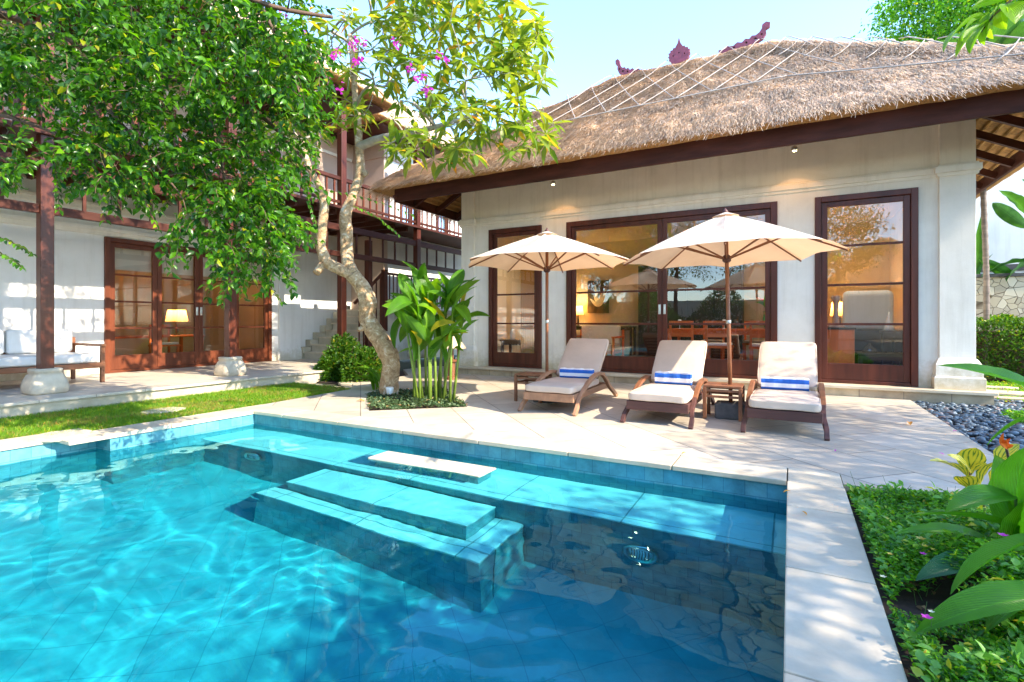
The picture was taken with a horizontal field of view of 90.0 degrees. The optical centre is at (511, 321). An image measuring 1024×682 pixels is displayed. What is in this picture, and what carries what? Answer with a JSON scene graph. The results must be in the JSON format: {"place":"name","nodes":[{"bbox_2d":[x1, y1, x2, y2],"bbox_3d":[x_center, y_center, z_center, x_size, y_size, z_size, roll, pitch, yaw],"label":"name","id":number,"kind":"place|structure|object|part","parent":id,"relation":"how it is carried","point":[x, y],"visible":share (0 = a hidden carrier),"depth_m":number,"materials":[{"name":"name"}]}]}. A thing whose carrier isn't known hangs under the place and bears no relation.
{"place":"outdoors","nodes":[
{"label":"outdoors","id":0,"kind":"place"},
{"bbox_2d":[0,383,345,439],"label":"lawn","id":1,"kind":"structure","parent":0,"point":[137,411],"depth_m":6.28,"materials":[{"name":"green plant"}]},
{"bbox_2d":[142,407,184,413],"bbox_3d":[-4.492,1.150,6.591,0.389,0.030,0.501,0,0,29],"label":"stepping stone","id":2,"kind":"object","parent":1,"relation":"on","point":[155,410],"visible":0.56,"depth_m":6.55,"materials":[{"name":"beige stone"}]},
{"bbox_2d":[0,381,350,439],"bbox_3d":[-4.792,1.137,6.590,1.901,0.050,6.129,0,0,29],"label":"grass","id":3,"kind":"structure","parent":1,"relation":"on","point":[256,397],"depth_m":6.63,"materials":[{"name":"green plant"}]},
{"bbox_2d":[0,0,449,309],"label":"overhanging tree","id":4,"kind":"object","parent":1,"relation":"on","point":[141,45],"visible":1,"depth_m":4.31,"materials":[{"name":"green plant"}]},
{"bbox_2d":[317,371,405,384],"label":"bed soil","id":5,"kind":"structure","parent":0,"point":[402,373],"depth_m":10.24,"materials":[{"name":"brown soil"}]},
{"bbox_2d":[313,349,345,381],"bbox_3d":[-3.691,0.907,10.587,0.819,0.727,0.841,0,0,29],"label":"bush","id":6,"kind":"object","parent":5,"relation":"on","point":[327,361],"visible":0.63,"depth_m":10.38,"materials":[{"name":"green plant"}]},
{"bbox_2d":[322,331,361,378],"bbox_3d":[-3.514,0.723,10.910,0.998,1.057,1.051,0,0,29],"label":"bush","id":7,"kind":"object","parent":5,"relation":"on","point":[345,344],"visible":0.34,"depth_m":10.77,"materials":[{"name":"green plant"}]},
{"bbox_2d":[338,381,364,385],"bbox_3d":[-3.034,1.180,9.755,0.568,0.050,0.464,0,0,29],"label":"stepping stone","id":8,"kind":"object","parent":5,"relation":"on","point":[345,383],"visible":0.54,"depth_m":9.58,"materials":[{"name":"beige stone"}]},
{"bbox_2d":[333,344,381,382],"bbox_3d":[-2.968,0.844,10.272,1.182,0.818,1.187,0,0,-19],"label":"bush","id":9,"kind":"object","parent":5,"relation":"on","point":[367,356],"visible":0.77,"depth_m":10.04,"materials":[{"name":"green plant"}]},
{"bbox_2d":[350,362,380,389],"bbox_3d":[-2.492,0.938,8.793,0.673,0.485,0.798,0,0,-2],"label":"spider lily","id":10,"kind":"object","parent":5,"relation":"on","point":[373,376],"visible":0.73,"depth_m":8.67,"materials":[{"name":"green plant"}]},
{"bbox_2d":[0,424,786,681],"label":"water","id":11,"kind":"structure","parent":0,"point":[254,553],"depth_m":2.71,"materials":[{"name":"blue liquid"}]},
{"bbox_2d":[446,336,465,379],"bbox_3d":[-1.203,0.685,10.200,0.588,0.970,0.588,0,0,29],"label":"garden lantern","id":12,"kind":"object","parent":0,"point":[454,361],"visible":0.34,"depth_m":10.11,"materials":[{"name":"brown wood"}]},
{"bbox_2d":[510,329,515,339],"bbox_3d":[0.018,0.300,12.283,0.147,0.260,0.147,0,0,29],"label":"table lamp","id":13,"kind":"object","parent":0,"point":[512,334],"visible":1,"depth_m":12.23,"materials":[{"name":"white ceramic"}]},
{"bbox_2d":[264,0,1022,231],"label":"sky","id":14,"kind":"structure","parent":0,"point":[590,35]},
{"bbox_2d":[315,355,1020,402],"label":"ground","id":15,"kind":"structure","parent":0,"point":[405,364],"depth_m":14.28,"materials":[{"name":"grey stone"}]},
{"bbox_2d":[0,0,460,417],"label":"guest house","id":16,"kind":"structure","parent":15,"relation":"on","point":[84,277],"depth_m":10.51,"materials":[{"name":"white paint"}]},
{"bbox_2d":[12,71,26,114],"bbox_3d":[-8.622,-3.535,8.045,0.125,1.830,1.500,0,0,29],"label":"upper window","id":17,"kind":"structure","parent":16,"relation":"in","point":[17,99],"depth_m":8.59,"materials":[{"name":"grey glass"}]},
{"bbox_2d":[0,329,105,381],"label":"garden sofa","id":18,"kind":"object","parent":16,"relation":"on","point":[17,350],"visible":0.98,"depth_m":8.02,"materials":[{"name":"white fabric"}]},
{"bbox_2d":[90,88,175,162],"bbox_3d":[-7.476,-3.535,10.153,0.125,1.830,1.500,0,0,29],"label":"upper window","id":19,"kind":"structure","parent":16,"relation":"in","point":[97,112],"depth_m":10.19,"materials":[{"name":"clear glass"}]},
{"bbox_2d":[115,334,204,351],"bbox_3d":[-8.669,0.655,12.111,1.000,0.650,2.200,0,0,29],"label":"desk","id":20,"kind":"object","parent":16,"relation":"on","point":[180,336],"visible":0.4,"depth_m":12.28,"materials":[{"name":"orange wood"}]},
{"bbox_2d":[165,310,187,334],"bbox_3d":[-8.270,0.020,12.634,0.480,0.620,0.480,0,0,29],"label":"table lamp","id":21,"kind":"object","parent":20,"relation":"on","point":[176,315],"visible":0.95,"depth_m":12.48,"materials":[{"name":"fabric"}]},
{"bbox_2d":[148,324,179,352],"bbox_3d":[-7.966,0.520,11.728,0.440,0.920,0.460,0,0,29],"label":"dining chair","id":22,"kind":"object","parent":16,"relation":"on","point":[169,344],"visible":0.55,"depth_m":11.73,"materials":[{"name":"orange wood"}]},
{"bbox_2d":[104,236,271,373],"bbox_3d":[-6.899,-0.316,11.251,0.160,2.588,3.540,0,0,29],"label":"door set","id":23,"kind":"structure","parent":16,"relation":"in","point":[119,253],"depth_m":10.51,"materials":[{"name":"brown wood"}]},
{"bbox_2d":[219,129,276,188],"bbox_3d":[-6.330,-3.535,12.262,0.125,1.830,1.500,0,0,29],"label":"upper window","id":24,"kind":"structure","parent":16,"relation":"in","point":[222,131],"depth_m":11.84,"materials":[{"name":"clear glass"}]},
{"bbox_2d":[400,169,410,223],"bbox_3d":[-3.126,-3.700,15.642,0.125,1.700,0.900,0,0,29],"label":"upper window","id":25,"kind":"structure","parent":16,"relation":"in","point":[409,215],"depth_m":15.60,"materials":[{"name":"white wood"}]},
{"bbox_2d":[437,216,448,232],"bbox_3d":[-2.338,-3.700,17.092,0.125,1.700,0.600,0,0,29],"label":"upper window","id":26,"kind":"structure","parent":16,"relation":"in","point":[447,226],"depth_m":17.28,"materials":[{"name":"white wood"}]},
{"bbox_2d":[368,395,462,410],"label":"island soil","id":27,"kind":"structure","parent":15,"relation":"on","point":[417,407],"depth_m":7.11,"materials":[{"name":"brown soil"}]},
{"bbox_2d":[386,387,393,396],"bbox_3d":[-1.855,1.090,7.765,0.117,0.200,0.120,0,0,29],"label":"garden spotlight","id":28,"kind":"object","parent":27,"relation":"on","point":[389,391],"visible":0.93,"depth_m":7.72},
{"bbox_2d":[365,385,467,409],"bbox_3d":[-1.488,1.107,7.630,1.357,0.138,1.907,0,0,-17],"label":"ground cover","id":29,"kind":"object","parent":27,"relation":"on","point":[411,400],"visible":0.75,"depth_m":7.21,"materials":[{"name":"green plant"}]},
{"bbox_2d":[264,0,571,398],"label":"frangipani tree","id":30,"kind":"object","parent":27,"relation":"on","point":[376,334],"visible":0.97,"depth_m":7.31,"materials":[{"name":"green plant"}]},
{"bbox_2d":[382,261,488,403],"bbox_3d":[-1.102,0.144,7.460,1.523,2.079,1.225,0,0,-8],"label":"heliconia plant","id":31,"kind":"object","parent":27,"relation":"on","point":[422,323],"visible":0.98,"depth_m":7.30,"materials":[{"name":"green plant"}]},
{"bbox_2d":[262,366,993,492],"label":"pool deck","id":32,"kind":"structure","parent":15,"relation":"on","point":[874,441],"depth_m":5.51,"materials":[{"name":"beige stone"}]},
{"bbox_2d":[514,371,551,402],"bbox_3d":[0.310,0.950,7.480,0.430,0.400,0.390,0,0,29],"label":"side table","id":33,"kind":"object","parent":32,"relation":"on","point":[526,375],"visible":0.62,"depth_m":7.40,"materials":[{"name":"brown wood"}]},
{"bbox_2d":[468,228,628,402],"bbox_3d":[0.503,-0.102,7.375,2.254,2.505,2.254,0,0,39],"label":"umbrella","id":34,"kind":"object","parent":32,"relation":"on","point":[546,251],"visible":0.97,"depth_m":7.37,"materials":[{"name":"beige fabric"}]},
{"bbox_2d":[517,338,617,415],"bbox_3d":[0.856,0.715,7.237,0.789,0.915,1.927,0,0,27],"label":"sun lounger","id":35,"kind":"object","parent":32,"relation":"on","point":[585,353],"visible":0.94,"depth_m":7.14,"materials":[{"name":"white fabric"}]},
{"bbox_2d":[560,367,593,378],"bbox_3d":[0.920,0.727,7.262,0.470,0.142,0.148,0,0,25],"label":"towel","id":36,"kind":"object","parent":35,"relation":"on","point":[575,373],"visible":0.94,"depth_m":7.20,"materials":[{"name":"blue fabric"}]},
{"bbox_2d":[620,340,715,428],"bbox_3d":[2.034,0.715,6.484,0.789,0.915,1.927,0,0,29],"label":"sun lounger","id":37,"kind":"object","parent":32,"relation":"on","point":[683,356],"visible":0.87,"depth_m":6.32,"materials":[{"name":"white fabric"}]},
{"bbox_2d":[655,371,691,385],"bbox_3d":[2.058,0.717,6.530,0.437,0.162,0.155,0,0,32],"label":"towel","id":38,"kind":"object","parent":37,"relation":"on","point":[674,378],"visible":0.99,"depth_m":6.46,"materials":[{"name":"blue fabric"}]},
{"bbox_2d":[703,382,744,421],"bbox_3d":[2.547,0.950,6.151,0.430,0.400,0.390,0,0,29],"label":"side table","id":39,"kind":"object","parent":32,"relation":"on","point":[708,391],"visible":0.94,"depth_m":6.07,"materials":[{"name":"brown wood"}]},
{"bbox_2d":[623,208,847,419],"bbox_3d":[2.572,-0.105,6.136,2.310,2.518,2.309,0,0,-44],"label":"umbrella","id":40,"kind":"object","parent":32,"relation":"on","point":[725,238],"visible":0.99,"depth_m":6.10,"materials":[{"name":"beige fabric"}]},
{"bbox_2d":[740,342,829,440],"bbox_3d":[3.184,0.715,5.949,0.789,0.915,1.927,0,0,30],"label":"sun lounger","id":41,"kind":"object","parent":32,"relation":"on","point":[789,359],"visible":0.88,"depth_m":5.74,"materials":[{"name":"white fabric"}]},
{"bbox_2d":[761,376,808,390],"bbox_3d":[3.195,0.723,6.003,0.494,0.150,0.140,0,0,27],"label":"towel","id":42,"kind":"object","parent":41,"relation":"on","point":[787,383],"visible":0.99,"depth_m":5.95,"materials":[{"name":"blue fabric"}]},
{"bbox_2d":[367,370,901,498],"bbox_3d":[0.687,1.195,8.226,9.750,0.090,6.490,0,0,29],"label":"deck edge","id":43,"kind":"object","parent":15,"relation":"on","point":[845,487],"visible":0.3,"depth_m":3.63,"materials":[{"name":"beige stone"}]},
{"bbox_2d":[363,21,1023,405],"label":"villa","id":44,"kind":"object","parent":15,"relation":"on","point":[885,161],"visible":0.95,"depth_m":8.71,"materials":[{"name":"white paint"}]},
{"bbox_2d":[500,339,520,351],"bbox_3d":[0.438,0.703,12.112,1.400,0.545,0.500,0,0,29],"label":"table","id":45,"kind":"object","parent":44,"relation":"on","point":[509,342],"visible":0.39,"depth_m":12.17,"materials":[{"name":"brown wood"}]},
{"bbox_2d":[488,225,541,368],"bbox_3d":[0.072,-0.521,11.021,1.280,2.998,0.125,0,0,29],"label":"window","id":46,"kind":"structure","parent":44,"relation":"in","point":[499,359],"depth_m":11.03,"materials":[{"name":"red wood"}]},
{"bbox_2d":[521,270,533,352],"bbox_3d":[0.383,-0.400,11.458,0.429,2.700,0.060,0,0,29],"label":"curtain","id":47,"kind":"object","parent":44,"relation":"hanging from","point":[527,313],"visible":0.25,"depth_m":11.47,"materials":[{"name":"beige fabric"}]},
{"bbox_2d":[588,280,608,312],"bbox_3d":[2.658,-0.770,15.809,0.670,1.000,0.062,0,0,29],"label":"picture","id":48,"kind":"object","parent":44,"relation":"attached to","point":[598,302],"visible":0.97,"depth_m":15.78},
{"bbox_2d":[576,325,624,355],"bbox_3d":[2.083,0.532,12.626,1.170,0.885,0.875,0,0,29],"label":"armchair","id":49,"kind":"object","parent":44,"relation":"on","point":[612,334],"visible":0.56,"depth_m":12.74,"materials":[{"name":"beige fabric"}]},
{"bbox_2d":[576,326,636,355],"bbox_3d":[2.699,0.552,15.435,2.000,0.845,0.500,0,0,29],"label":"console table","id":50,"kind":"object","parent":44,"relation":"on","point":[624,328],"visible":0.42,"depth_m":15.10,"materials":[{"name":"brown wood"}]},
{"bbox_2d":[576,306,583,325],"bbox_3d":[2.040,-0.180,15.793,0.340,0.620,0.340,0,0,29],"label":"table lamp","id":51,"kind":"object","parent":50,"relation":"on","point":[579,310],"visible":0.85,"depth_m":15.66,"materials":[{"name":"fabric"}]},
{"bbox_2d":[566,201,776,378],"bbox_3d":[2.800,-0.521,9.538,3.810,2.998,0.125,0,0,29],"label":"sliding door","id":52,"kind":"structure","parent":44,"relation":"in","point":[748,369],"depth_m":9.49,"materials":[{"name":"red wood"}]},
{"bbox_2d":[669,321,693,339],"bbox_3d":[3.540,0.478,10.596,0.497,0.994,0.475,0,0,29],"label":"dining chair","id":53,"kind":"object","parent":44,"relation":"on","point":[671,335],"visible":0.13,"depth_m":10.40,"materials":[{"name":"orange wood"}]},
{"bbox_2d":[638,264,743,358],"bbox_3d":[4.954,-0.312,14.295,2.750,2.575,0.530,0,0,29],"label":"door frame","id":54,"kind":"object","parent":44,"relation":"in","point":[704,305],"visible":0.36,"depth_m":13.99,"materials":[{"name":"brown wood"}]},
{"bbox_3d":[3.935,-0.313,14.568,0.640,2.475,0.038,0,0,29],"label":"door","id":55,"kind":"part","parent":54,"relation":"part of","materials":[{"name":"clear glass"}]},
{"bbox_3d":[4.533,-0.313,14.244,0.640,2.475,0.038,0,0,29],"label":"door","id":56,"kind":"part","parent":54,"relation":"part of","materials":[{"name":"clear glass"}]},
{"bbox_3d":[5.130,-0.313,13.919,0.640,2.475,0.038,0,0,29],"label":"door","id":57,"kind":"part","parent":54,"relation":"part of","materials":[{"name":"clear glass"}]},
{"bbox_3d":[5.728,-0.313,13.594,0.640,2.475,0.038,0,0,29],"label":"door","id":58,"kind":"part","parent":54,"relation":"part of","materials":[{"name":"clear glass"}]},
{"bbox_2d":[701,321,724,358],"bbox_3d":[4.707,0.478,12.010,0.497,0.994,0.475,0,0,29],"label":"dining chair","id":59,"kind":"object","parent":44,"relation":"on","point":[722,353],"visible":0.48,"depth_m":11.84,"materials":[{"name":"orange wood"}]},
{"bbox_2d":[667,328,764,339],"bbox_3d":[4.717,0.562,10.980,2.500,0.825,1.200,0,0,29],"label":"dining table","id":60,"kind":"object","parent":44,"relation":"on","point":[734,331],"visible":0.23,"depth_m":10.64,"materials":[{"name":"orange wood"}]},
{"bbox_2d":[705,321,733,359],"bbox_3d":[4.155,0.478,10.261,0.497,0.994,0.475,0,0,29],"label":"dining chair","id":61,"kind":"object","parent":44,"relation":"on","point":[715,344],"visible":0.61,"depth_m":10.14,"materials":[{"name":"orange wood"}]},
{"bbox_2d":[742,321,764,359],"bbox_3d":[5.498,0.478,11.580,0.497,0.994,0.475,0,0,29],"label":"dining chair","id":62,"kind":"object","parent":44,"relation":"on","point":[745,342],"visible":0.38,"depth_m":11.50,"materials":[{"name":"orange wood"}]},
{"bbox_2d":[749,321,764,359],"bbox_3d":[4.858,0.478,9.879,0.497,0.994,0.475,0,0,29],"label":"dining chair","id":63,"kind":"object","parent":44,"relation":"on","point":[752,346],"visible":0.43,"depth_m":9.78,"materials":[{"name":"orange wood"}]},
{"bbox_2d":[828,328,855,363],"bbox_3d":[5.478,0.537,8.632,0.500,0.875,0.460,0,0,29],"label":"red cabinet","id":64,"kind":"object","parent":44,"relation":"on","point":[841,345],"visible":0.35,"depth_m":8.42,"materials":[{"name":"orange wood"}]},
{"bbox_2d":[828,296,845,327],"bbox_3d":[5.507,-0.171,8.707,0.277,0.540,0.277,0,0,29],"label":"trumpet vase","id":65,"kind":"object","parent":64,"relation":"on","point":[835,299],"visible":0.93,"depth_m":8.67,"materials":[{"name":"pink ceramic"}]},
{"bbox_2d":[815,187,918,386],"bbox_3d":[5.537,-0.521,8.050,1.340,2.998,0.125,0,0,29],"label":"door","id":66,"kind":"structure","parent":44,"relation":"in","point":[907,374],"depth_m":7.93,"materials":[{"name":"red wood"}]},
{"bbox_2d":[855,351,902,364],"bbox_3d":[6.354,0.752,8.810,0.750,0.445,0.650,0,0,29],"label":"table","id":67,"kind":"object","parent":44,"relation":"on","point":[860,356],"visible":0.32,"depth_m":8.61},
{"bbox_2d":[879,330,899,364],"bbox_3d":[6.532,0.562,8.855,0.260,0.825,0.240,0,0,29],"label":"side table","id":68,"kind":"object","parent":44,"relation":"on","point":[892,334],"visible":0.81,"depth_m":8.79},
{"bbox_2d":[883,312,894,329],"bbox_3d":[6.524,-0.010,8.860,0.157,0.320,0.157,0,0,29],"label":"white bottle","id":69,"kind":"object","parent":68,"relation":"on","point":[888,327],"visible":0.96,"depth_m":8.83,"materials":[{"name":"ceramic"}]},
{"bbox_2d":[847,409,1023,681],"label":"bed soil","id":70,"kind":"structure","parent":15,"relation":"on","point":[905,600],"depth_m":2.24,"materials":[{"name":"brown soil"}]},
{"bbox_2d":[844,472,1023,681],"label":"ground cover","id":71,"kind":"object","parent":70,"relation":"on","point":[999,665],"visible":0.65,"depth_m":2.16,"materials":[{"name":"green plant"}]},
{"bbox_2d":[921,614,932,618],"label":"flower","id":72,"kind":"object","parent":71,"relation":"on","point":[927,616],"visible":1,"depth_m":1.75,"materials":[{"name":"purple plant"}]},
{"bbox_2d":[999,433,1012,457],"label":"torch flower","id":73,"kind":"object","parent":71,"relation":"on","point":[1005,444],"visible":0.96,"depth_m":2.49,"materials":[{"name":"orange plant"}]},
{"bbox_2d":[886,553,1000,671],"bbox_3d":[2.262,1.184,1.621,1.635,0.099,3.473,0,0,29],"label":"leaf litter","id":74,"kind":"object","parent":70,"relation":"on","point":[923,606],"visible":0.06,"depth_m":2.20,"materials":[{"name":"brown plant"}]},
{"bbox_2d":[896,363,1023,644],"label":"ginger plant","id":75,"kind":"object","parent":70,"relation":"on","point":[1001,494],"visible":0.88,"depth_m":2.12,"materials":[{"name":"green plant"}]},
{"bbox_2d":[913,399,1023,453],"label":"pebbles","id":76,"kind":"object","parent":70,"relation":"on","point":[989,425],"visible":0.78,"depth_m":6.07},
{"bbox_2d":[930,444,1019,522],"bbox_3d":[2.741,1.163,3.037,0.551,0.896,0.318,0,0,-26],"label":"croton plant","id":77,"kind":"object","parent":70,"relation":"on","point":[970,461],"visible":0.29,"depth_m":3.11,"materials":[{"name":"yellow plant"}]},
{"bbox_2d":[1000,408,1023,422],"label":"ground cover","id":78,"kind":"object","parent":70,"relation":"on","point":[1013,415],"visible":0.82,"depth_m":6.36,"materials":[{"name":"green plant"}]},
{"bbox_2d":[850,0,1023,42],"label":"garden tree","id":79,"kind":"object","parent":15,"relation":"on","point":[939,20],"visible":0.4,"depth_m":14.97,"materials":[{"name":"green plant"}]},
{"bbox_2d":[939,14,1023,379],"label":"palm tree","id":80,"kind":"object","parent":15,"relation":"on","point":[1015,30],"visible":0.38,"depth_m":10.54,"materials":[{"name":"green plant"}]},
{"bbox_2d":[976,313,1023,380],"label":"hedge","id":81,"kind":"object","parent":15,"relation":"on","point":[1005,347],"visible":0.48,"depth_m":10.26,"materials":[{"name":"green plant"}]},
{"bbox_2d":[976,167,1023,273],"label":"garden wall","id":82,"kind":"structure","parent":15,"relation":"on","point":[1006,241],"depth_m":13.15,"materials":[{"name":"paint"}]},
{"bbox_2d":[976,273,1023,330],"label":"stone wall","id":83,"kind":"structure","parent":15,"relation":"on","point":[1007,297],"depth_m":11.97,"materials":[{"name":"stone"}]},
{"bbox_2d":[979,179,1023,280],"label":"banana plant","id":84,"kind":"object","parent":15,"relation":"on","point":[1009,215],"visible":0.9,"depth_m":11.90,"materials":[{"name":"green plant"}]},
{"bbox_2d":[986,385,1017,390],"bbox_3d":[8.440,1.180,9.210,1.003,0.060,0.247,0,0,29],"label":"stepping stone","id":85,"kind":"object","parent":15,"relation":"on","point":[997,387],"visible":0.23,"depth_m":9.03,"materials":[{"name":"stone"}]},
{"bbox_2d":[986,389,1023,392],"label":"stepping stone","id":86,"kind":"object","parent":15,"relation":"on","point":[1005,391],"visible":0.15,"depth_m":8.46,"materials":[{"name":"stone"}]},
{"bbox_2d":[986,380,1023,401],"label":"ground cover","id":87,"kind":"object","parent":15,"relation":"on","point":[991,383],"visible":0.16,"depth_m":9.23,"materials":[{"name":"green plant"}]},
{"bbox_2d":[993,391,1023,396],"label":"stepping stone","id":88,"kind":"object","parent":15,"relation":"on","point":[1012,394],"visible":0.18,"depth_m":8.21,"materials":[{"name":"stone"}]},
{"bbox_2d":[994,396,1023,401],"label":"stepping stone","id":89,"kind":"object","parent":15,"relation":"on","point":[1008,398],"visible":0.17,"depth_m":7.76,"materials":[{"name":"stone"}]},
{"bbox_2d":[756,296,764,328],"bbox_3d":[5.290,-0.225,10.473,0.562,0.749,0.293,0,0,44],"label":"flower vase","id":90,"kind":"object","parent":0,"point":[762,302],"visible":0.12,"depth_m":10.51,"materials":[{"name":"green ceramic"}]},
{"bbox_2d":[830,302,841,322],"bbox_3d":[7.517,-0.100,11.735,0.400,0.700,0.400,0,0,29],"label":"table lamp","id":91,"kind":"object","parent":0,"point":[839,310],"visible":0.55,"depth_m":11.61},
{"bbox_2d":[942,0,1023,56],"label":"hanging branch","id":92,"kind":"object","parent":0,"point":[982,29],"visible":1,"depth_m":2.76,"materials":[{"name":"green plant"}]},
{"bbox_2d":[976,217,990,273],"bbox_3d":[11.759,-0.843,12.906,0.370,4.088,0.419,0,0,1],"label":"plant leaf","id":93,"kind":"object","parent":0,"point":[979,264],"visible":0.33,"depth_m":12.88,"materials":[{"name":"green plant"}]},
{"label":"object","id":94,"kind":"structure","parent":0,"visible":0},
{"bbox_2d":[0,404,907,681],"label":"pool coping","id":95,"kind":"object","parent":94,"relation":"on","point":[836,626],"visible":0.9,"depth_m":2.69,"materials":[{"name":"beige stone"}]},
{"bbox_2d":[28,429,91,442],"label":"round stone slab","id":96,"kind":"structure","parent":95,"relation":"on","point":[59,436],"depth_m":5.09,"materials":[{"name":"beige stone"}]},
{"label":"pool floor","id":97,"kind":"structure","parent":0,"visible":0},
{"bbox_2d":[0,414,253,464],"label":"pool side wall","id":98,"kind":"structure","parent":97,"relation":"on","point":[29,453],"depth_m":5.37,"materials":[{"name":"tile"}]},
{"bbox_2d":[96,414,786,502],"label":"pool end wall","id":99,"kind":"structure","parent":97,"relation":"on","point":[762,491],"depth_m":4.60,"materials":[{"name":"tile"}]},
{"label":"pool ledge","id":100,"kind":"structure","parent":97,"relation":"on","visible":0},
{"bbox_2d":[368,451,495,476],"bbox_3d":[-0.765,1.437,4.758,1.270,0.264,0.290,0,0,29],"label":"pool entry step","id":101,"kind":"object","parent":100,"relation":"on","point":[435,463],"visible":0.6,"depth_m":4.71,"materials":[{"name":"stone"}]}
]}

